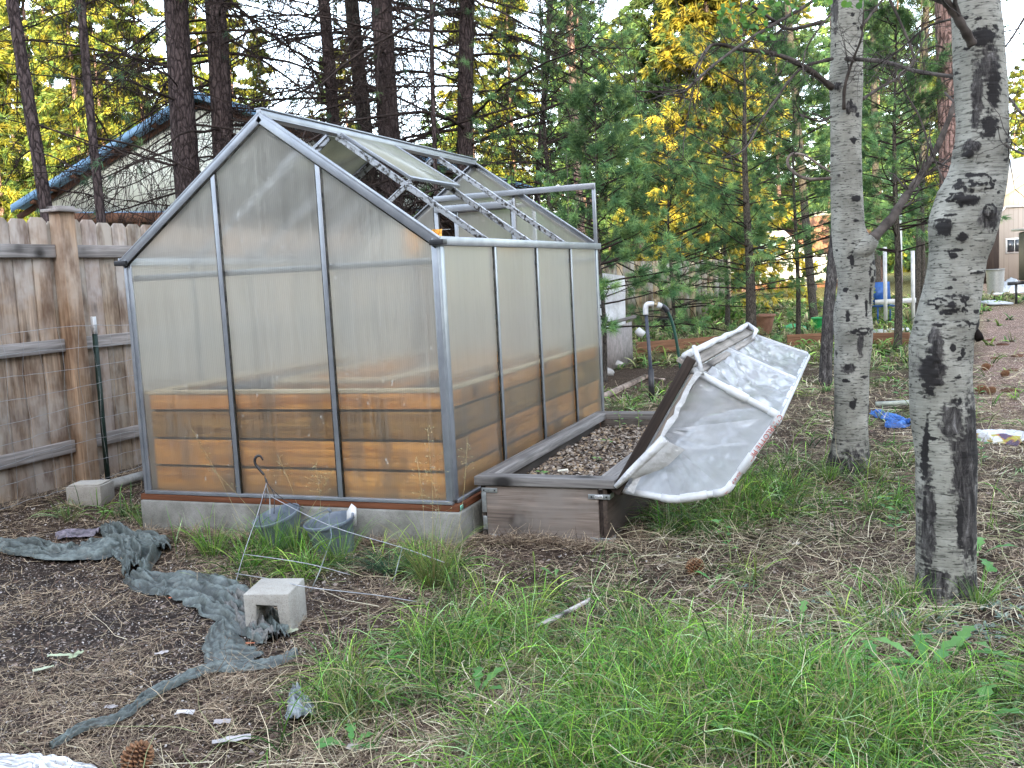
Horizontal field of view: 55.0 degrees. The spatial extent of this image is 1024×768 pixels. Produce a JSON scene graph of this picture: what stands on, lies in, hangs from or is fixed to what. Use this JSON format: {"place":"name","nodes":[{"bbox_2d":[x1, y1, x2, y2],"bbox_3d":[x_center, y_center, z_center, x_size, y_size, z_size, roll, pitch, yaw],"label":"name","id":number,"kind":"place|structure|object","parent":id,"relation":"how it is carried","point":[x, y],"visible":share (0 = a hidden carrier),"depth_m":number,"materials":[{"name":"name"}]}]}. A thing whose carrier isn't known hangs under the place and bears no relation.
{"place":"outdoors","nodes":[
{"label":"outdoors","id":0,"kind":"place"},
{"bbox_2d":[10,92,532,236],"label":"pole barn","id":1,"kind":"structure","parent":0,"point":[29,204],"depth_m":22.56,"materials":[{"name":"beige metal"}]},
{"bbox_2d":[0,271,1023,767],"bbox_3d":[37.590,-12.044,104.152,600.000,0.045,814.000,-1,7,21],"label":"ground","id":2,"kind":"structure","parent":0,"point":[992,329],"depth_m":4.21,"materials":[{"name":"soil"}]},
{"bbox_2d":[0,0,48,222],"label":"pine tree","id":3,"kind":"object","parent":2,"relation":"on","point":[12,196],"visible":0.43,"depth_m":39.21,"materials":[{"name":"yellow plant"}]},
{"bbox_2d":[0,0,66,193],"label":"pine tree","id":4,"kind":"object","parent":2,"relation":"on","point":[3,20],"visible":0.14,"depth_m":42.77,"materials":[{"name":"yellow plant"}]},
{"bbox_2d":[0,753,96,767],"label":"white plastic sheet","id":5,"kind":"object","parent":2,"relation":"on","point":[26,761],"visible":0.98,"depth_m":2.77,"materials":[{"name":"plastic"}]},
{"bbox_2d":[7,0,126,186],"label":"pine tree","id":6,"kind":"object","parent":2,"relation":"on","point":[53,103],"visible":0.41,"depth_m":36.63,"materials":[{"name":"yellow plant"}]},
{"bbox_2d":[0,316,140,509],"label":"wire fence","id":7,"kind":"object","parent":2,"relation":"on","point":[95,347],"visible":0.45,"depth_m":6.83,"materials":[{"name":"green paint"}]},
{"bbox_2d":[20,0,128,169],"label":"pine tree","id":8,"kind":"object","parent":2,"relation":"on","point":[42,72],"visible":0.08,"depth_m":38.60,"materials":[{"name":"yellow plant"}]},
{"bbox_2d":[0,0,163,224],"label":"pine tree","id":9,"kind":"object","parent":2,"relation":"on","point":[25,87],"visible":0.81,"depth_m":11.95,"materials":[{"name":"green plant"}]},
{"bbox_2d":[66,479,114,505],"bbox_3d":[-2.709,0.705,6.323,0.230,0.150,0.180,-2,6,5],"label":"concrete block","id":10,"kind":"object","parent":2,"relation":"on","point":[85,489],"depth_m":6.24,"materials":[{"name":"concrete"}]},
{"bbox_2d":[57,0,136,164],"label":"pine tree","id":11,"kind":"object","parent":2,"relation":"on","point":[104,98],"visible":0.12,"depth_m":37.11,"materials":[{"name":"yellow plant"}]},
{"bbox_2d":[0,0,204,225],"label":"pine tree","id":12,"kind":"object","parent":2,"relation":"on","point":[92,130],"visible":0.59,"depth_m":11.99,"materials":[{"name":"brown plant"}]},
{"bbox_2d":[93,0,167,133],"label":"pine tree","id":13,"kind":"object","parent":2,"relation":"on","point":[145,30],"visible":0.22,"depth_m":40.64,"materials":[{"name":"green plant"}]},
{"bbox_2d":[120,739,154,767],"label":"pine cone","id":14,"kind":"object","parent":2,"relation":"on","point":[140,748],"visible":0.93,"depth_m":2.75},
{"bbox_2d":[0,520,289,643],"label":"landscape fabric","id":15,"kind":"object","parent":2,"relation":"on","point":[204,595],"visible":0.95,"depth_m":4.47,"materials":[{"name":"fabric"}]},
{"bbox_2d":[55,527,100,538],"bbox_3d":[-2.401,0.818,5.448,0.239,0.042,0.155,-4,6,-7],"label":"purple fabric","id":16,"kind":"object","parent":15,"relation":"on","point":[78,532],"visible":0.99,"depth_m":5.41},
{"bbox_2d":[49,618,297,748],"bbox_3d":[-1.028,0.984,3.345,0.480,0.040,1.058,-2,6,10],"label":"fabric strip","id":17,"kind":"object","parent":2,"relation":"on","point":[215,638],"visible":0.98,"depth_m":3.39,"materials":[{"name":"fabric"}]},
{"bbox_2d":[166,0,236,100],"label":"pine tree","id":18,"kind":"object","parent":2,"relation":"on","point":[196,39],"visible":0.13,"depth_m":37.01,"materials":[{"name":"yellow plant"}]},
{"bbox_2d":[0,0,409,224],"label":"pine tree","id":19,"kind":"object","parent":2,"relation":"on","point":[174,65],"visible":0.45,"depth_m":15.84,"materials":[{"name":"green plant"}]},
{"bbox_2d":[172,513,242,558],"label":"grass tuft","id":20,"kind":"object","parent":2,"relation":"on","point":[209,553],"visible":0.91,"depth_m":4.95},
{"bbox_2d":[0,205,495,503],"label":"privacy fence","id":21,"kind":"object","parent":2,"relation":"on","point":[59,269],"visible":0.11,"depth_m":6.71,"materials":[{"name":"brown wood"}]},
{"bbox_2d":[41,0,456,225],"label":"pine tree","id":22,"kind":"object","parent":2,"relation":"on","point":[220,87],"visible":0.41,"depth_m":16.34,"materials":[{"name":"green plant"}]},
{"bbox_2d":[237,29,274,107],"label":"pine tree","id":23,"kind":"object","parent":2,"relation":"on","point":[254,77],"visible":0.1,"depth_m":52.15,"materials":[{"name":"green plant"}]},
{"bbox_2d":[224,504,310,561],"bbox_3d":[-1.169,0.739,4.827,0.443,0.249,0.480,-1,7,21],"label":"grass tuft","id":24,"kind":"object","parent":2,"relation":"on","point":[275,540],"visible":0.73,"depth_m":4.84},
{"bbox_2d":[243,578,306,633],"bbox_3d":[-0.925,0.871,3.852,0.178,0.167,0.200,-2,6,6],"label":"cinder block","id":25,"kind":"object","parent":2,"relation":"on","point":[263,596],"depth_m":3.78,"materials":[{"name":"concrete"}]},
{"bbox_2d":[252,503,303,547],"bbox_3d":[-1.213,0.764,5.087,0.252,0.256,0.257,-1,7,21],"label":"plant pot","id":26,"kind":"object","parent":2,"relation":"on","point":[292,512],"visible":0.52,"depth_m":5.06,"materials":[{"name":"grey plastic"}]},
{"bbox_2d":[265,507,334,554],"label":"grass tuft","id":27,"kind":"object","parent":2,"relation":"on","point":[296,543],"visible":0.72,"depth_m":4.93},
{"bbox_2d":[285,682,316,722],"bbox_3d":[-0.666,0.996,3.084,0.097,0.045,0.225,-4,6,-13],"label":"grey plastic scrap","id":28,"kind":"object","parent":2,"relation":"on","point":[296,710],"visible":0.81,"depth_m":3.04,"materials":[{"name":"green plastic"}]},
{"bbox_2d":[93,0,527,236],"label":"pine tree","id":29,"kind":"object","parent":2,"relation":"on","point":[325,61],"visible":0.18,"depth_m":16.49,"materials":[{"name":"brown plant"}]},
{"bbox_2d":[303,503,356,555],"bbox_3d":[-0.905,0.747,4.882,0.254,0.278,0.253,-1,7,21],"label":"plant pot","id":30,"kind":"object","parent":2,"relation":"on","point":[348,517],"visible":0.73,"depth_m":4.83,"materials":[{"name":"grey plastic"}]},
{"bbox_2d":[297,517,375,565],"bbox_3d":[-0.834,0.740,4.666,0.420,0.238,0.456,2,8,39],"label":"grass tuft","id":31,"kind":"object","parent":2,"relation":"on","point":[344,548],"visible":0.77,"depth_m":4.68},
{"bbox_2d":[235,483,443,601],"bbox_3d":[-0.936,0.722,4.303,1.187,0.353,0.669,2,8,36],"label":"wire cage","id":32,"kind":"object","parent":2,"relation":"on","point":[312,587],"visible":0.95,"depth_m":4.35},
{"bbox_2d":[314,723,375,749],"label":"dandelion","id":33,"kind":"object","parent":2,"relation":"on","point":[351,735],"visible":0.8,"depth_m":2.83,"materials":[{"name":"green plant"}]},
{"bbox_2d":[316,659,394,732],"bbox_3d":[-0.477,0.958,2.963,0.268,0.160,0.304,-1,7,21],"label":"grass tuft","id":34,"kind":"object","parent":2,"relation":"on","point":[345,706],"visible":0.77,"depth_m":2.98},
{"bbox_2d":[114,107,603,546],"bbox_3d":[-0.727,-0.433,6.417,1.988,2.290,2.874,-1,7,21],"label":"greenhouse","id":35,"kind":"object","parent":2,"relation":"on","point":[300,306],"visible":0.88,"depth_m":5.18,"materials":[{"name":"plastic"}]},
{"bbox_2d":[454,208,510,344],"bbox_3d":[-0.097,-0.565,7.692,0.678,1.640,0.020,-1,7,21],"label":"sliding door","id":36,"kind":"structure","parent":35,"relation":"in","point":[477,220],"depth_m":7.65,"materials":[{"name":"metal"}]},
{"bbox_2d":[0,453,718,554],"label":"banked straw","id":37,"kind":"object","parent":2,"relation":"on","point":[546,539],"visible":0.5,"depth_m":4.88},
{"bbox_2d":[192,0,534,235],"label":"pine tree","id":38,"kind":"object","parent":2,"relation":"on","point":[340,32],"visible":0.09,"depth_m":18.85,"materials":[{"name":"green plant"}]},
{"bbox_2d":[326,540,431,580],"bbox_3d":[-0.573,0.812,4.476,0.584,0.116,0.586,-4,6,-8],"label":"grass tuft","id":39,"kind":"object","parent":2,"relation":"on","point":[381,568],"visible":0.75,"depth_m":4.51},
{"bbox_2d":[200,0,636,236],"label":"pine tree","id":40,"kind":"object","parent":2,"relation":"on","point":[387,62],"visible":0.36,"depth_m":15.81,"materials":[{"name":"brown plant"}]},
{"bbox_2d":[381,511,485,591],"bbox_3d":[-0.323,0.718,4.212,0.503,0.335,0.616,-4,6,-10],"label":"grass tuft","id":41,"kind":"object","parent":2,"relation":"on","point":[434,568],"visible":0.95,"depth_m":4.22,"materials":[{"name":"plant"}]},
{"bbox_2d":[324,0,561,220],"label":"pine tree","id":42,"kind":"object","parent":2,"relation":"on","point":[433,138],"visible":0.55,"depth_m":14.99,"materials":[{"name":"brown plant"}]},
{"bbox_2d":[435,0,524,183],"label":"pine tree","id":43,"kind":"object","parent":2,"relation":"on","point":[478,81],"visible":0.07,"depth_m":39.03,"materials":[{"name":"green plant"}]},
{"bbox_2d":[455,666,504,704],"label":"dandelion","id":44,"kind":"object","parent":2,"relation":"on","point":[490,674],"visible":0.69,"depth_m":3.15,"materials":[{"name":"green plant"}]},
{"bbox_2d":[198,0,780,338],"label":"pine tree","id":45,"kind":"object","parent":2,"relation":"on","point":[464,146],"visible":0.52,"depth_m":14.96,"materials":[{"name":"green plant"}]},
{"bbox_2d":[0,377,1023,767],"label":"pine straw","id":46,"kind":"object","parent":2,"relation":"on","point":[100,711],"visible":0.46,"depth_m":3.52,"materials":[{"name":"plant"}]},
{"bbox_2d":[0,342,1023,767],"bbox_3d":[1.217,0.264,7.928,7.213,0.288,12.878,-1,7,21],"label":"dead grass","id":47,"kind":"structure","parent":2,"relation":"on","point":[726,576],"depth_m":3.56,"materials":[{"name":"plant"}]},
{"bbox_2d":[0,431,1023,767],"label":"gravel crumbs","id":48,"kind":"object","parent":2,"relation":"on","point":[270,637],"visible":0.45,"depth_m":3.88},
{"bbox_2d":[0,427,1023,767],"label":"dry leaves","id":49,"kind":"object","parent":2,"relation":"on","point":[272,735],"depth_m":3.81,"materials":[{"name":"plant"}]},
{"bbox_2d":[480,0,550,185],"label":"pine tree","id":50,"kind":"object","parent":2,"relation":"on","point":[512,115],"visible":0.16,"depth_m":39.96,"materials":[{"name":"green plant"}]},
{"bbox_2d":[54,431,1023,767],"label":"grass","id":51,"kind":"structure","parent":2,"relation":"on","point":[644,741],"depth_m":2.98,"materials":[{"name":"plant"}]},
{"bbox_2d":[419,0,669,210],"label":"young pine","id":52,"kind":"object","parent":2,"relation":"on","point":[547,69],"visible":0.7,"depth_m":14.83,"materials":[{"name":"green plant"}]},
{"bbox_2d":[451,0,647,247],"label":"pine tree","id":53,"kind":"object","parent":2,"relation":"on","point":[539,139],"visible":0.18,"depth_m":19.96,"materials":[{"name":"green plant"}]},
{"bbox_2d":[531,0,573,209],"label":"pine tree","id":54,"kind":"object","parent":2,"relation":"on","point":[556,87],"visible":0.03,"depth_m":55.18,"materials":[{"name":"green plant"}]},
{"bbox_2d":[474,411,685,543],"bbox_3d":[0.554,0.501,5.868,0.731,0.353,2.247,-1,7,21],"label":"planter box","id":55,"kind":"object","parent":2,"relation":"on","point":[514,495],"visible":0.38,"depth_m":4.88,"materials":[{"name":"grey wood"}]},
{"bbox_2d":[526,424,646,489],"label":"leaf mulch","id":56,"kind":"object","parent":55,"relation":"in","point":[583,448],"visible":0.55,"depth_m":5.86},
{"bbox_2d":[611,322,809,502],"bbox_3d":[1.208,0.067,5.552,0.826,0.738,2.297,-1,7,21],"label":"hoop cover","id":57,"kind":"object","parent":55,"relation":"attached to","point":[700,397],"visible":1,"depth_m":4.58,"materials":[{"name":"white plastic"}]},
{"bbox_2d":[545,0,615,232],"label":"pine tree","id":58,"kind":"object","parent":2,"relation":"on","point":[576,44],"visible":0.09,"depth_m":37.23,"materials":[{"name":"green plant"}]},
{"bbox_2d":[519,0,654,259],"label":"pine tree","id":59,"kind":"object","parent":2,"relation":"on","point":[571,88],"visible":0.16,"depth_m":23.92,"materials":[{"name":"green plant"}]},
{"bbox_2d":[504,0,701,239],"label":"young pine","id":60,"kind":"object","parent":2,"relation":"on","point":[613,36],"visible":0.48,"depth_m":16.70,"materials":[{"name":"green plant"}]},
{"bbox_2d":[601,321,632,369],"bbox_3d":[1.396,-0.477,13.271,0.011,0.630,1.796,0,7,22],"label":"leaning panel","id":61,"kind":"object","parent":2,"relation":"on","point":[620,345],"visible":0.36,"depth_m":13.44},
{"bbox_2d":[600,273,625,331],"bbox_3d":[1.357,-1.066,13.521,0.065,0.959,0.761,3,9,44],"label":"white sheet","id":62,"kind":"object","parent":61,"relation":"attached to","point":[614,310],"visible":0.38,"depth_m":13.61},
{"bbox_2d":[529,73,708,381],"bbox_3d":[0.913,-1.841,11.482,2.333,3.687,2.168,-6,7,-28],"label":"young pine","id":63,"kind":"object","parent":2,"relation":"on","point":[579,100],"visible":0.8,"depth_m":11.34,"materials":[{"name":"green plant"}]},
{"bbox_2d":[598,0,667,265],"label":"pine tree","id":64,"kind":"object","parent":2,"relation":"on","point":[638,75],"visible":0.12,"depth_m":39.06,"materials":[{"name":"green plant"}]},
{"bbox_2d":[643,299,680,401],"bbox_3d":[1.521,-0.317,9.784,0.404,1.068,0.064,-3,6,1],"label":"standpipe","id":65,"kind":"object","parent":2,"relation":"on","point":[665,309],"visible":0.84,"depth_m":9.76,"materials":[{"name":"black plastic"}]},
{"bbox_2d":[602,259,731,328],"bbox_3d":[3.530,-2.049,22.209,4.223,1.532,0.142,-8,8,-38],"label":"board fence","id":66,"kind":"object","parent":2,"relation":"on","point":[642,301],"visible":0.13,"depth_m":22.05,"materials":[{"name":"brown wood"}]},
{"bbox_2d":[599,0,736,267],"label":"spruce tree","id":67,"kind":"object","parent":2,"relation":"on","point":[641,5],"visible":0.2,"depth_m":32.44,"materials":[{"name":"green plant"}]},
{"bbox_2d":[636,336,718,353],"bbox_3d":[2.639,-0.614,15.478,1.466,0.196,0.050,-5,6,-15],"label":"garden timber","id":68,"kind":"object","parent":2,"relation":"on","point":[669,344],"visible":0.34,"depth_m":15.41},
{"bbox_2d":[584,119,822,341],"bbox_3d":[2.752,-2.446,15.683,4.205,3.786,4.449,-1,7,21],"label":"young pine","id":69,"kind":"object","parent":2,"relation":"on","point":[653,207],"visible":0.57,"depth_m":16.00,"materials":[{"name":"green plant"}]},
{"bbox_2d":[696,296,745,323],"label":"bush","id":70,"kind":"object","parent":2,"relation":"on","point":[719,313],"visible":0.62,"depth_m":21.92,"materials":[{"name":"green plant"}]},
{"bbox_2d":[641,134,805,326],"bbox_3d":[4.272,-3.140,20.230,2.674,4.018,3.852,1,7,32],"label":"young pine","id":71,"kind":"object","parent":2,"relation":"on","point":[727,315],"visible":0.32,"depth_m":20.22,"materials":[{"name":"green plant"}]},
{"bbox_2d":[612,0,835,313],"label":"spruce tree","id":72,"kind":"object","parent":2,"relation":"on","point":[703,19],"visible":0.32,"depth_m":26.30,"materials":[{"name":"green plant"}]},
{"bbox_2d":[675,231,826,296],"bbox_3d":[9.050,-4.407,36.705,5.600,2.450,1.970,-3,6,0],"label":"parked van","id":73,"kind":"object","parent":2,"relation":"on","point":[779,233],"visible":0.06,"depth_m":35.81,"materials":[{"name":"white metal"}]},
{"bbox_2d":[602,0,934,348],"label":"young pine","id":74,"kind":"object","parent":2,"relation":"on","point":[750,255],"visible":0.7,"depth_m":14.41,"materials":[{"name":"green plant"}]},
{"bbox_2d":[684,211,870,292],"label":"house","id":75,"kind":"structure","parent":2,"relation":"on","point":[815,220],"depth_m":47.57,"materials":[{"name":"wood"}]},
{"bbox_2d":[739,0,817,247],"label":"pine tree","id":76,"kind":"object","parent":2,"relation":"on","point":[790,224],"visible":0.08,"depth_m":46.95,"materials":[{"name":"green plant"}]},
{"bbox_2d":[777,0,822,196],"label":"pine tree","id":77,"kind":"object","parent":2,"relation":"on","point":[806,16],"visible":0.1,"depth_m":60.00,"materials":[{"name":"green plant"}]},
{"bbox_2d":[700,26,917,333],"bbox_3d":[4.527,-3.130,15.476,3.224,5.003,3.155,-2,6,7],"label":"young pine","id":78,"kind":"object","parent":2,"relation":"on","point":[812,94],"visible":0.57,"depth_m":15.41,"materials":[{"name":"green plant"}]},
{"bbox_2d":[738,0,885,319],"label":"pine tree","id":79,"kind":"object","parent":2,"relation":"on","point":[812,298],"visible":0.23,"depth_m":21.93,"materials":[{"name":"green plant"}]},
{"bbox_2d":[617,288,1023,369],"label":"ground cover","id":80,"kind":"object","parent":2,"relation":"on","point":[643,360],"visible":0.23,"depth_m":17.88,"materials":[{"name":"green plant"}]},
{"bbox_2d":[818,231,836,385],"bbox_3d":[3.414,-2.236,10.376,0.180,4.584,0.781,3,8,42],"label":"aspen tree","id":81,"kind":"object","parent":2,"relation":"on","point":[826,355],"visible":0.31,"depth_m":10.35,"materials":[{"name":"grey plant"}]},
{"bbox_2d":[633,0,1023,476],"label":"aspen tree","id":82,"kind":"object","parent":2,"relation":"on","point":[854,243],"visible":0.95,"depth_m":5.99,"materials":[{"name":"grey plant"}]},
{"bbox_2d":[804,0,867,205],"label":"pine tree","id":83,"kind":"object","parent":2,"relation":"on","point":[813,5],"visible":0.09,"depth_m":49.38,"materials":[{"name":"green plant"}]},
{"bbox_2d":[790,0,891,219],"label":"pine tree","id":84,"kind":"object","parent":2,"relation":"on","point":[824,28],"visible":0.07,"depth_m":38.17,"materials":[{"name":"green plant"}]},
{"bbox_2d":[813,0,935,311],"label":"pine tree","id":85,"kind":"object","parent":2,"relation":"on","point":[878,267],"visible":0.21,"depth_m":23.94,"materials":[{"name":"green plant"}]},
{"bbox_2d":[737,584,1023,652],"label":"ground cover","id":86,"kind":"object","parent":2,"relation":"on","point":[975,625],"visible":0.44,"depth_m":3.54,"materials":[{"name":"green plant"}]},
{"bbox_2d":[869,409,910,427],"bbox_3d":[3.049,0.267,7.874,0.249,0.059,0.792,-2,6,11],"label":"blue plastic","id":87,"kind":"object","parent":2,"relation":"on","point":[901,422],"visible":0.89,"depth_m":7.70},
{"bbox_2d":[875,194,915,324],"bbox_3d":[7.363,-2.368,18.897,0.785,2.550,0.073,-3,6,0],"label":"white fence","id":88,"kind":"object","parent":2,"relation":"on","point":[885,301],"visible":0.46,"depth_m":18.93,"materials":[{"name":"plastic"}]},
{"bbox_2d":[862,0,928,281],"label":"pine tree","id":89,"kind":"object","parent":2,"relation":"on","point":[905,245],"visible":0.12,"depth_m":42.62,"materials":[{"name":"green plant"}]},
{"bbox_2d":[864,0,932,281],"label":"pine tree","id":90,"kind":"object","parent":2,"relation":"on","point":[883,82],"visible":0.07,"depth_m":47.96,"materials":[{"name":"green plant"}]},
{"bbox_2d":[863,0,938,292],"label":"young pine","id":91,"kind":"object","parent":2,"relation":"on","point":[886,132],"visible":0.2,"depth_m":17.08,"materials":[{"name":"green plant"}]},
{"bbox_2d":[872,566,937,610],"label":"grass tuft","id":92,"kind":"object","parent":2,"relation":"on","point":[911,598],"visible":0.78,"depth_m":3.74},
{"bbox_2d":[802,0,1011,349],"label":"young pine","id":93,"kind":"object","parent":2,"relation":"on","point":[867,181],"visible":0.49,"depth_m":13.32,"materials":[{"name":"green plant"}]},
{"bbox_2d":[873,633,967,685],"bbox_3d":[1.330,0.885,3.115,0.330,0.122,0.278,-5,7,-20],"label":"dandelion","id":94,"kind":"object","parent":2,"relation":"on","point":[953,641],"visible":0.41,"depth_m":3.15,"materials":[{"name":"green plant"}]},
{"bbox_2d":[834,0,1023,605],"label":"aspen tree","id":95,"kind":"object","parent":2,"relation":"on","point":[964,220],"visible":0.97,"depth_m":3.71,"materials":[{"name":"grey plant"}]},
{"bbox_2d":[863,0,1015,314],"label":"pine tree","id":96,"kind":"object","parent":2,"relation":"on","point":[918,270],"visible":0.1,"depth_m":19.95,"materials":[{"name":"green plant"}]},
{"bbox_2d":[861,0,1023,188],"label":"pine tree","id":97,"kind":"object","parent":2,"relation":"on","point":[942,37],"visible":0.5,"depth_m":12.87,"materials":[{"name":"green plant"}]},
{"bbox_2d":[908,626,1010,662],"bbox_3d":[1.454,0.845,3.216,0.294,0.116,0.393,-3,6,-2],"label":"dandelion","id":98,"kind":"object","parent":2,"relation":"on","point":[965,632],"visible":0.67,"depth_m":3.20,"materials":[{"name":"green plant"}]},
{"bbox_2d":[922,681,1023,745],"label":"dandelion","id":99,"kind":"object","parent":2,"relation":"on","point":[989,690],"visible":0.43,"depth_m":2.73,"materials":[{"name":"green plant"}]},
{"bbox_2d":[924,157,1023,279],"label":"garage","id":100,"kind":"structure","parent":2,"relation":"on","point":[1009,239],"depth_m":43.66,"materials":[{"name":"beige"}]},
{"bbox_2d":[945,564,1021,610],"bbox_3d":[1.746,0.750,3.647,0.309,0.182,0.352,-1,7,21],"label":"grass tuft","id":101,"kind":"object","parent":2,"relation":"on","point":[984,598],"visible":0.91,"depth_m":3.64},
{"bbox_2d":[986,269,1004,294],"bbox_3d":[14.758,-3.126,30.028,0.557,0.770,0.557,-1,7,21],"label":"trash can","id":102,"kind":"object","parent":2,"relation":"on","point":[995,280],"visible":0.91,"depth_m":29.84,"materials":[{"name":"metal"}]},
{"bbox_2d":[976,429,1023,446],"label":"printed sack","id":103,"kind":"object","parent":2,"relation":"on","point":[1001,435],"visible":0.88,"depth_m":6.69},
{"bbox_2d":[1007,228,1023,303],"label":"utility trailer","id":104,"kind":"object","parent":2,"relation":"on","point":[1021,257],"visible":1,"depth_m":24.32,"materials":[{"name":"white metal"}]},
{"bbox_2d":[1008,65,1023,159],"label":"pine tree","id":105,"kind":"object","parent":2,"relation":"on","point":[1019,94],"visible":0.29,"depth_m":68.56,"materials":[{"name":"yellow plant"}]},
{"bbox_2d":[1009,41,1023,158],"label":"pine tree","id":106,"kind":"object","parent":2,"relation":"on","point":[1020,103],"visible":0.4,"depth_m":55.16,"materials":[{"name":"yellow plant"}]},
{"bbox_2d":[3,0,1023,211],"label":"sky","id":107,"kind":"structure","parent":0,"point":[1010,12],"materials":[{"name":"white"}]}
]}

